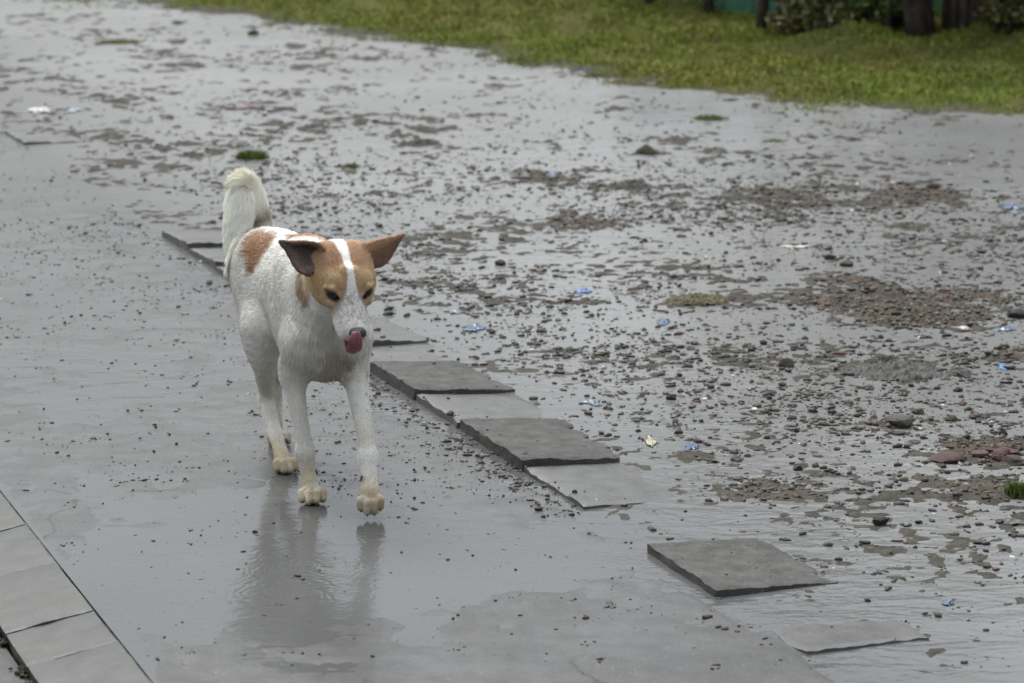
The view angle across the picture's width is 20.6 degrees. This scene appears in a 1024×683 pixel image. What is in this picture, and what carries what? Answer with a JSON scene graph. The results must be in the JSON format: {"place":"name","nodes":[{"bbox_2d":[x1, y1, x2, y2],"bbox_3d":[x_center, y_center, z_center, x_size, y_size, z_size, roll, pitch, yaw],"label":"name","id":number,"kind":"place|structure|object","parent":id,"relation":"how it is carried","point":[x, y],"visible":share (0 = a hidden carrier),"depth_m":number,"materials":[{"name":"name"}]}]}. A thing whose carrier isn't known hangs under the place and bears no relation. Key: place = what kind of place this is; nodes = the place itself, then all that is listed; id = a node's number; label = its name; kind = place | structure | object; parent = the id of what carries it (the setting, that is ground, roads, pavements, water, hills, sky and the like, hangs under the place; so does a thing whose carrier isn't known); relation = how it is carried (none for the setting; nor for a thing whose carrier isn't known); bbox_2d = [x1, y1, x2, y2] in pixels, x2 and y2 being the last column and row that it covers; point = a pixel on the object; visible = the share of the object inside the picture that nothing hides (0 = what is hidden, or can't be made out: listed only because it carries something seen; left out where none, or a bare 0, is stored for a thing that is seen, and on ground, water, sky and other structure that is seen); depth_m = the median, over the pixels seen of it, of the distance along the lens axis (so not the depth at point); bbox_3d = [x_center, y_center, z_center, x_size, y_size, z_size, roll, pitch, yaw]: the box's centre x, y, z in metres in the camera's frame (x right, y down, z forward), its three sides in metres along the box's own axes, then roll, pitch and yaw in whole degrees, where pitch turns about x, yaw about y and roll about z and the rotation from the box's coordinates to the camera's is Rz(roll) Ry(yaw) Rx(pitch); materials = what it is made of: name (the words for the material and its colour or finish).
{"place":"outdoors","nodes":[
{"label":"outdoors","id":0,"kind":"place"},
{"bbox_2d":[0,646,27,682],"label":"road","id":1,"kind":"structure","parent":0,"point":[7,661],"depth_m":5.11,"materials":[{"name":"concrete"}]},
{"bbox_2d":[0,631,34,682],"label":"moss","id":2,"kind":"object","parent":1,"relation":"on","point":[21,671],"visible":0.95,"depth_m":5.09,"materials":[{"name":"green plant"}]},
{"bbox_2d":[0,139,834,682],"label":"path","id":3,"kind":"structure","parent":0,"point":[656,643],"depth_m":6.14,"materials":[{"name":"grey concrete"}]},
{"bbox_2d":[221,166,404,516],"bbox_3d":[-0.448,0.003,6.176,0.269,0.625,0.863,-4,13,-20],"label":"dog","id":4,"kind":"object","parent":3,"relation":"on","point":[302,301],"visible":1,"depth_m":6.03},
{"bbox_2d":[604,600,615,607],"bbox_3d":[0.185,0.497,5.341,0.024,0.007,0.047,0,12,0],"label":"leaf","id":5,"kind":"object","parent":3,"relation":"on","point":[609,603],"visible":1,"depth_m":5.33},
{"bbox_2d":[0,0,1023,682],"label":"water","id":6,"kind":"structure","parent":0,"point":[120,578],"depth_m":7.83,"materials":[{"name":"grey liquid"}]},
{"bbox_2d":[27,107,51,113],"bbox_3d":[-2.101,-1.032,12.502,0.115,0.026,0.166,-3,12,-14],"label":"plastic bag","id":7,"kind":"object","parent":6,"relation":"on","point":[38,110],"visible":1,"depth_m":12.46,"materials":[{"name":"white plastic"}]},
{"bbox_2d":[67,107,83,111],"bbox_3d":[-1.944,-1.032,12.517,0.079,0.020,0.135,0,12,0],"label":"plastic bag","id":8,"kind":"object","parent":6,"relation":"on","point":[72,109],"visible":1,"depth_m":12.50,"materials":[{"name":"plastic"}]},
{"bbox_2d":[96,39,143,44],"bbox_3d":[-2.143,-1.642,15.376,0.273,0.027,0.247,0,12,0],"label":"grass tuft","id":9,"kind":"object","parent":6,"relation":"on","point":[123,41],"visible":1,"depth_m":15.36,"materials":[{"name":"green plant"}]},
{"bbox_2d":[235,147,271,160],"bbox_3d":[-1.022,-0.745,11.082,0.160,0.057,0.140,0,12,0],"label":"grass tuft","id":10,"kind":"object","parent":6,"relation":"on","point":[250,155],"visible":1,"depth_m":11.06,"materials":[{"name":"green plant"}]},
{"bbox_2d":[246,29,260,34],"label":"grass tuft","id":11,"kind":"object","parent":6,"relation":"on","point":[254,32],"visible":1,"depth_m":15.78,"materials":[{"name":"green plant"}]},
{"bbox_2d":[341,162,361,167],"bbox_3d":[-0.623,-0.682,10.863,0.089,0.025,0.072,0,12,0],"label":"grass tuft","id":12,"kind":"object","parent":6,"relation":"on","point":[350,165],"visible":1,"depth_m":10.85,"materials":[{"name":"green plant"}]},
{"bbox_2d":[462,323,485,330],"bbox_3d":[-0.105,-0.042,7.868,0.066,0.013,0.110,0,12,0],"label":"plastic scrap","id":13,"kind":"object","parent":6,"relation":"on","point":[475,327],"visible":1,"depth_m":7.85,"materials":[{"name":"blue plastic"}]},
{"bbox_2d":[495,259,505,265],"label":"stone","id":14,"kind":"object","parent":6,"relation":"on","point":[499,262],"visible":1,"depth_m":8.81,"materials":[{"name":"grey stone"}]},
{"bbox_2d":[575,289,592,293],"bbox_3d":[0.213,-0.153,8.394,0.054,0.010,0.069,0,12,0],"label":"plastic scrap","id":15,"kind":"object","parent":6,"relation":"on","point":[578,291],"visible":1,"depth_m":8.38,"materials":[{"name":"blue plastic"}]},
{"bbox_2d":[579,398,599,405],"bbox_3d":[0.200,0.148,6.985,0.063,0.008,0.057,10,16,39],"label":"plastic scrap","id":16,"kind":"object","parent":6,"relation":"on","point":[590,401],"visible":1,"depth_m":6.98,"materials":[{"name":"white plastic"}]},
{"bbox_2d":[579,72,609,77],"bbox_3d":[0.416,-1.311,13.807,0.169,0.028,0.160,-5,13,-24],"label":"grass tuft","id":17,"kind":"object","parent":6,"relation":"on","point":[602,75],"visible":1,"depth_m":13.79,"materials":[{"name":"green plant"}]},
{"bbox_2d":[618,179,654,188],"bbox_3d":[0.447,-0.571,10.382,0.158,0.060,0.143,0,12,0],"label":"mud clod","id":18,"kind":"object","parent":6,"relation":"on","point":[633,184],"visible":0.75,"depth_m":10.35,"materials":[{"name":"soil"}]},
{"bbox_2d":[645,435,656,446],"bbox_3d":[0.325,0.229,6.584,0.028,0.014,0.105,0,12,0],"label":"leaf","id":19,"kind":"object","parent":6,"relation":"on","point":[650,441],"visible":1,"depth_m":6.57,"materials":[{"name":"beige plant"}]},
{"bbox_2d":[656,319,669,325],"bbox_3d":[0.428,-0.057,7.942,0.040,0.012,0.088,0,12,0],"label":"plastic scrap","id":20,"kind":"object","parent":6,"relation":"on","point":[662,322],"visible":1,"depth_m":7.93,"materials":[{"name":"blue plastic"}]},
{"bbox_2d":[666,394,675,399],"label":"stone","id":21,"kind":"object","parent":6,"relation":"in","point":[671,396],"visible":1,"depth_m":7.01,"materials":[{"name":"grey stone"}]},
{"bbox_2d":[684,443,698,450],"bbox_3d":[0.417,0.244,6.529,0.034,0.008,0.059,1,12,5],"label":"plastic scrap","id":22,"kind":"object","parent":6,"relation":"on","point":[690,446],"visible":1,"depth_m":6.53,"materials":[{"name":"blue plastic"}]},
{"bbox_2d":[664,292,729,305],"bbox_3d":[0.542,-0.118,8.242,0.195,0.054,0.125,0,12,0],"label":"mud clod","id":23,"kind":"object","parent":6,"relation":"on","point":[694,299],"visible":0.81,"depth_m":8.21,"materials":[{"name":"soil"}]},
{"bbox_2d":[695,114,729,120],"bbox_3d":[0.861,-0.979,12.239,0.174,0.034,0.140,0,12,0],"label":"grass tuft","id":24,"kind":"object","parent":6,"relation":"on","point":[712,117],"visible":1,"depth_m":12.22,"materials":[{"name":"green plant"}]},
{"bbox_2d":[730,455,741,461],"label":"stone","id":25,"kind":"object","parent":6,"relation":"in","point":[734,458],"visible":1,"depth_m":6.41,"materials":[{"name":"grey stone"}]},
{"bbox_2d":[763,138,783,142],"bbox_3d":[1.069,-0.827,11.559,0.090,0.019,0.085,-10,16,-41],"label":"grass tuft","id":26,"kind":"object","parent":6,"relation":"on","point":[772,140],"visible":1,"depth_m":11.55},
{"bbox_2d":[779,358,793,367],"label":"stone","id":27,"kind":"object","parent":6,"relation":"in","point":[786,362],"visible":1,"depth_m":7.37,"materials":[{"name":"grey stone"}]},
{"bbox_2d":[787,415,796,419],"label":"stone","id":28,"kind":"object","parent":6,"relation":"on","point":[792,417],"visible":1,"depth_m":6.81,"materials":[{"name":"grey stone"}]},
{"bbox_2d":[780,245,808,247],"bbox_3d":[0.917,-0.309,9.136,0.098,0.004,0.034,0,12,0],"label":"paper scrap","id":29,"kind":"object","parent":6,"relation":"on","point":[800,246],"visible":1,"depth_m":9.13,"materials":[{"name":"beige paper"}]},
{"bbox_2d":[790,171,800,174],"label":"stone","id":30,"kind":"object","parent":6,"relation":"on","point":[795,173],"visible":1,"depth_m":10.66,"materials":[{"name":"stone"}]},
{"bbox_2d":[793,465,802,470],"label":"stone","id":31,"kind":"object","parent":6,"relation":"in","point":[797,468],"visible":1,"depth_m":6.33,"materials":[{"name":"grey stone"}]},
{"bbox_2d":[824,254,835,259],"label":"stone","id":32,"kind":"object","parent":6,"relation":"on","point":[829,256],"visible":1,"depth_m":8.91,"materials":[{"name":"brown stone"}]},
{"bbox_2d":[839,259,852,266],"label":"stone","id":33,"kind":"object","parent":6,"relation":"on","point":[847,263],"visible":1,"depth_m":8.79,"materials":[{"name":"grey stone"}]},
{"bbox_2d":[837,360,950,380],"bbox_3d":[0.994,0.078,7.325,0.300,0.061,0.222,0,12,0],"label":"mud clod","id":34,"kind":"object","parent":6,"relation":"on","point":[900,370],"visible":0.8,"depth_m":7.28,"materials":[{"name":"soil"}]},
{"bbox_2d":[912,408,923,413],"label":"stone","id":35,"kind":"object","parent":6,"relation":"in","point":[917,411],"visible":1,"depth_m":6.86,"materials":[{"name":"grey stone"}]},
{"bbox_2d":[926,183,939,188],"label":"stone","id":36,"kind":"object","parent":6,"relation":"on","point":[934,185],"visible":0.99,"depth_m":10.30,"materials":[{"name":"stone"}]},
{"bbox_2d":[942,599,953,605],"bbox_3d":[0.828,0.494,5.350,0.027,0.009,0.027,-8,15,-34],"label":"plastic scrap","id":37,"kind":"object","parent":6,"relation":"on","point":[948,602],"visible":1,"depth_m":5.34,"materials":[{"name":"blue plastic"}]},
{"bbox_2d":[945,415,957,421],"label":"stone","id":38,"kind":"object","parent":6,"relation":"in","point":[953,418],"visible":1,"depth_m":6.79,"materials":[{"name":"grey stone"}]},
{"bbox_2d":[956,370,970,376],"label":"stone","id":39,"kind":"object","parent":6,"relation":"on","point":[961,373],"visible":1,"depth_m":7.27,"materials":[{"name":"grey stone"}]},
{"bbox_2d":[973,539,984,543],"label":"stone","id":40,"kind":"object","parent":6,"relation":"on","point":[978,541],"visible":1,"depth_m":5.75,"materials":[{"name":"stone"}]},
{"bbox_2d":[991,454,1001,461],"bbox_3d":[1.103,0.266,6.410,0.025,0.019,0.021,0,12,0],"label":"brick fragment","id":41,"kind":"object","parent":6,"relation":"on","point":[997,458],"visible":1,"depth_m":6.40,"materials":[{"name":"brick"}]},
{"bbox_2d":[998,364,1006,369],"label":"plastic scrap","id":42,"kind":"object","parent":6,"relation":"on","point":[1000,366],"visible":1,"depth_m":7.36,"materials":[{"name":"blue plastic"}]},
{"bbox_2d":[998,430,1007,434],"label":"stone","id":43,"kind":"object","parent":6,"relation":"on","point":[1004,432],"visible":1,"depth_m":6.65,"materials":[{"name":"grey stone"}]},
{"bbox_2d":[992,326,1015,331],"bbox_3d":[1.370,-0.037,7.848,0.064,0.010,0.064,-6,14,-28],"label":"plastic scrap","id":44,"kind":"object","parent":6,"relation":"on","point":[1004,328],"visible":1,"depth_m":7.84,"materials":[{"name":"plastic"}]},
{"bbox_2d":[998,202,1023,209],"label":"plastic scrap","id":45,"kind":"object","parent":6,"relation":"on","point":[1012,205],"visible":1,"depth_m":9.88,"materials":[{"name":"plastic"}]},
{"bbox_2d":[1007,308,1023,318],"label":"stone","id":46,"kind":"object","parent":6,"relation":"in","point":[1018,313],"visible":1,"depth_m":8.00,"materials":[{"name":"grey stone"}]},
{"bbox_2d":[0,0,1023,676],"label":"ground","id":47,"kind":"structure","parent":0,"point":[572,28],"depth_m":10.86,"materials":[{"name":"grey gravel"}]},
{"bbox_2d":[0,494,24,531],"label":"kerb block","id":48,"kind":"structure","parent":47,"relation":"on","point":[10,518],"depth_m":5.94,"materials":[{"name":"concrete"}]},
{"bbox_2d":[0,525,52,575],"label":"kerb block","id":49,"kind":"structure","parent":47,"relation":"on","point":[21,547],"depth_m":5.71,"materials":[{"name":"concrete"}]},
{"bbox_2d":[5,130,84,144],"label":"paving slab","id":50,"kind":"structure","parent":47,"relation":"on","point":[37,137],"depth_m":11.61,"materials":[{"name":"concrete"}]},
{"bbox_2d":[0,562,92,654],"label":"kerb block","id":51,"kind":"structure","parent":47,"relation":"on","point":[40,595],"depth_m":5.40,"materials":[{"name":"concrete"}]},
{"bbox_2d":[6,611,116,680],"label":"kerb block","id":52,"kind":"structure","parent":47,"relation":"on","point":[63,637],"depth_m":5.17,"materials":[{"name":"concrete"}]},
{"bbox_2d":[27,641,149,682],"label":"kerb block","id":53,"kind":"structure","parent":47,"relation":"on","point":[113,662],"depth_m":5.00,"materials":[{"name":"concrete"}]},
{"bbox_2d":[171,20,183,23],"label":"grass tuft","id":54,"kind":"object","parent":47,"relation":"on","point":[176,22],"visible":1,"depth_m":16.40,"materials":[{"name":"green plant"}]},
{"bbox_2d":[162,229,222,251],"bbox_3d":[-0.978,-0.325,9.245,0.274,0.068,0.332,-5,13,-21],"label":"paving slab","id":55,"kind":"object","parent":47,"relation":"on","point":[186,240],"depth_m":9.18,"materials":[{"name":"concrete"}]},
{"bbox_2d":[188,247,225,268],"bbox_3d":[-0.855,-0.258,8.933,0.272,0.069,0.333,-5,13,-21],"label":"paving slab","id":56,"kind":"object","parent":47,"relation":"on","point":[213,258],"depth_m":8.89,"materials":[{"name":"concrete"}]},
{"bbox_2d":[215,266,228,278],"bbox_3d":[-0.737,-0.189,8.625,0.267,0.066,0.322,-5,13,-21],"label":"paving slab","id":57,"kind":"object","parent":47,"relation":"on","point":[220,270],"depth_m":8.67,"materials":[{"name":"concrete"}]},
{"bbox_2d":[225,103,249,107],"bbox_3d":[-1.221,-1.060,12.636,0.129,0.018,0.146,0,12,0],"label":"plastic bag","id":58,"kind":"object","parent":47,"relation":"on","point":[240,105],"visible":1,"depth_m":12.61,"materials":[{"name":"plastic"}]},
{"bbox_2d":[370,318,428,346],"bbox_3d":[-0.406,-0.015,7.790,0.278,0.064,0.338,-5,13,-21],"label":"paving slab","id":59,"kind":"object","parent":47,"relation":"on","point":[394,334],"depth_m":7.71,"materials":[{"name":"concrete"}]},
{"bbox_2d":[370,344,451,361],"bbox_3d":[-0.296,0.059,7.515,0.272,0.052,0.271,-5,13,-21],"label":"paving slab","id":60,"kind":"object","parent":47,"relation":"on","point":[416,352],"depth_m":7.53,"materials":[{"name":"concrete"}]},
{"bbox_2d":[398,137,441,145],"bbox_3d":[-0.372,-0.804,11.487,0.195,0.057,0.143,0,12,0],"label":"mud clod","id":61,"kind":"object","parent":47,"relation":"on","point":[425,142],"visible":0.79,"depth_m":11.46,"materials":[{"name":"soil"}]},
{"bbox_2d":[369,361,514,399],"bbox_3d":[-0.184,0.105,7.216,0.274,0.068,0.365,-5,13,-21],"label":"paving slab","id":62,"kind":"object","parent":47,"relation":"on","point":[458,377],"depth_m":7.16,"materials":[{"name":"concrete"}]},
{"bbox_2d":[449,309,462,313],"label":"plastic scrap","id":63,"kind":"object","parent":47,"relation":"on","point":[456,311],"visible":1,"depth_m":8.08,"materials":[{"name":"white plastic"}]},
{"bbox_2d":[416,393,546,427],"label":"paving slab","id":64,"kind":"structure","parent":47,"relation":"on","point":[490,406],"depth_m":6.90,"materials":[{"name":"concrete"}]},
{"bbox_2d":[23,0,1023,136],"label":"grass","id":65,"kind":"structure","parent":47,"relation":"on","point":[674,29],"depth_m":14.59,"materials":[{"name":"green plant"}]},
{"bbox_2d":[460,417,619,470],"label":"paving slab","id":66,"kind":"structure","parent":47,"relation":"on","point":[560,443],"depth_m":6.51,"materials":[{"name":"concrete"}]},
{"bbox_2d":[546,172,556,176],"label":"plastic scrap","id":67,"kind":"object","parent":47,"relation":"on","point":[552,174],"visible":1,"depth_m":10.57,"materials":[{"name":"blue plastic"}]},
{"bbox_2d":[524,463,671,508],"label":"paving slab","id":68,"kind":"structure","parent":47,"relation":"on","point":[615,483],"depth_m":6.19,"materials":[{"name":"concrete"}]},
{"bbox_2d":[636,144,655,154],"bbox_3d":[0.534,-0.758,11.222,0.082,0.056,0.108,0,12,0],"label":"mud clod","id":69,"kind":"object","parent":47,"relation":"on","point":[647,150],"visible":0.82,"depth_m":11.20,"materials":[{"name":"soil"}]},
{"bbox_2d":[647,538,837,596],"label":"paving slab","id":70,"kind":"structure","parent":47,"relation":"on","point":[700,564],"depth_m":5.55,"materials":[{"name":"concrete"}]},
{"bbox_2d":[755,0,781,30],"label":"tree","id":71,"kind":"object","parent":47,"relation":"on","point":[762,9],"visible":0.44,"depth_m":15.51,"materials":[{"name":"brown plant"}]},
{"bbox_2d":[644,0,942,17],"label":"fence","id":72,"kind":"object","parent":47,"relation":"on","point":[745,6],"visible":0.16,"depth_m":16.34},
{"bbox_2d":[763,0,853,34],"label":"shrub","id":73,"kind":"object","parent":47,"relation":"on","point":[792,23],"visible":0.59,"depth_m":15.33,"materials":[{"name":"green plant"}]},
{"bbox_2d":[794,0,903,32],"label":"shrub","id":74,"kind":"object","parent":47,"relation":"on","point":[832,13],"visible":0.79,"depth_m":15.04,"materials":[{"name":"green plant"}]},
{"bbox_2d":[774,619,928,654],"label":"paving slab","id":75,"kind":"structure","parent":47,"relation":"on","point":[812,638],"depth_m":5.14,"materials":[{"name":"concrete"}]},
{"bbox_2d":[845,0,908,32],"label":"shrub","id":76,"kind":"object","parent":47,"relation":"on","point":[893,15],"visible":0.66,"depth_m":14.95,"materials":[{"name":"green plant"}]},
{"bbox_2d":[872,515,888,525],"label":"stone","id":77,"kind":"object","parent":47,"relation":"on","point":[881,520],"visible":1,"depth_m":5.88,"materials":[{"name":"grey stone"}]},
{"bbox_2d":[869,356,898,363],"bbox_3d":[0.981,0.062,7.405,0.090,0.051,0.071,0,12,0],"label":"mud clod","id":78,"kind":"object","parent":47,"relation":"on","point":[885,359],"visible":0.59,"depth_m":7.40,"materials":[{"name":"soil"}]},
{"bbox_2d":[885,414,913,427],"bbox_3d":[0.927,0.193,6.737,0.067,0.033,0.055,0,12,0],"label":"stone","id":79,"kind":"object","parent":47,"relation":"on","point":[900,420],"visible":1,"depth_m":6.72,"materials":[{"name":"grey stone"}]},
{"bbox_2d":[884,220,931,228],"bbox_3d":[1.339,-0.383,9.522,0.179,0.050,0.092,0,12,0],"label":"mud clod","id":80,"kind":"object","parent":47,"relation":"on","point":[909,225],"visible":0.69,"depth_m":9.50,"materials":[{"name":"soil"}]},
{"bbox_2d":[902,0,989,38],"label":"tree","id":81,"kind":"object","parent":47,"relation":"on","point":[919,18],"visible":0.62,"depth_m":14.79,"materials":[{"name":"brown plant"}]},
{"bbox_2d":[929,451,964,463],"bbox_3d":[0.993,0.266,6.419,0.077,0.026,0.077,-11,16,-43],"label":"brick fragment","id":82,"kind":"object","parent":47,"relation":"on","point":[947,457],"visible":1,"depth_m":6.40,"materials":[{"name":"brick"}]},
{"bbox_2d":[957,442,968,446],"bbox_3d":[1.045,0.239,6.526,0.028,0.016,0.021,0,12,0],"label":"brick fragment","id":83,"kind":"object","parent":47,"relation":"on","point":[963,443],"visible":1,"depth_m":6.52,"materials":[{"name":"brick"}]},
{"bbox_2d":[957,326,969,330],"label":"stone","id":84,"kind":"object","parent":47,"relation":"on","point":[962,328],"visible":1,"depth_m":7.83,"materials":[{"name":"white stone"}]},
{"bbox_2d":[970,450,989,457],"bbox_3d":[1.070,0.260,6.432,0.045,0.023,0.036,0,12,0],"label":"brick fragment","id":85,"kind":"object","parent":47,"relation":"on","point":[980,453],"visible":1,"depth_m":6.42,"materials":[{"name":"brick"}]},
{"bbox_2d":[972,0,1023,32],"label":"shrub","id":86,"kind":"object","parent":47,"relation":"on","point":[996,9],"visible":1,"depth_m":14.59,"materials":[{"name":"green plant"}]},
{"bbox_2d":[982,445,1018,455],"bbox_3d":[1.120,0.252,6.476,0.088,0.029,0.071,6,13,25],"label":"brick fragment","id":87,"kind":"object","parent":47,"relation":"on","point":[999,450],"visible":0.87,"depth_m":6.46,"materials":[{"name":"brick"}]},
{"bbox_2d":[998,517,1023,524],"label":"leaf","id":88,"kind":"object","parent":47,"relation":"on","point":[1011,521],"visible":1,"depth_m":5.89,"materials":[{"name":"white"}]},
{"bbox_2d":[1000,475,1023,497],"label":"grass tuft","id":89,"kind":"object","parent":47,"relation":"on","point":[1014,489],"visible":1,"depth_m":6.10,"materials":[{"name":"green plant"}]},
{"bbox_2d":[1000,455,1023,465],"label":"brick fragment","id":90,"kind":"object","parent":47,"relation":"on","point":[1014,460],"visible":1,"depth_m":6.38,"materials":[{"name":"brick"}]}
]}

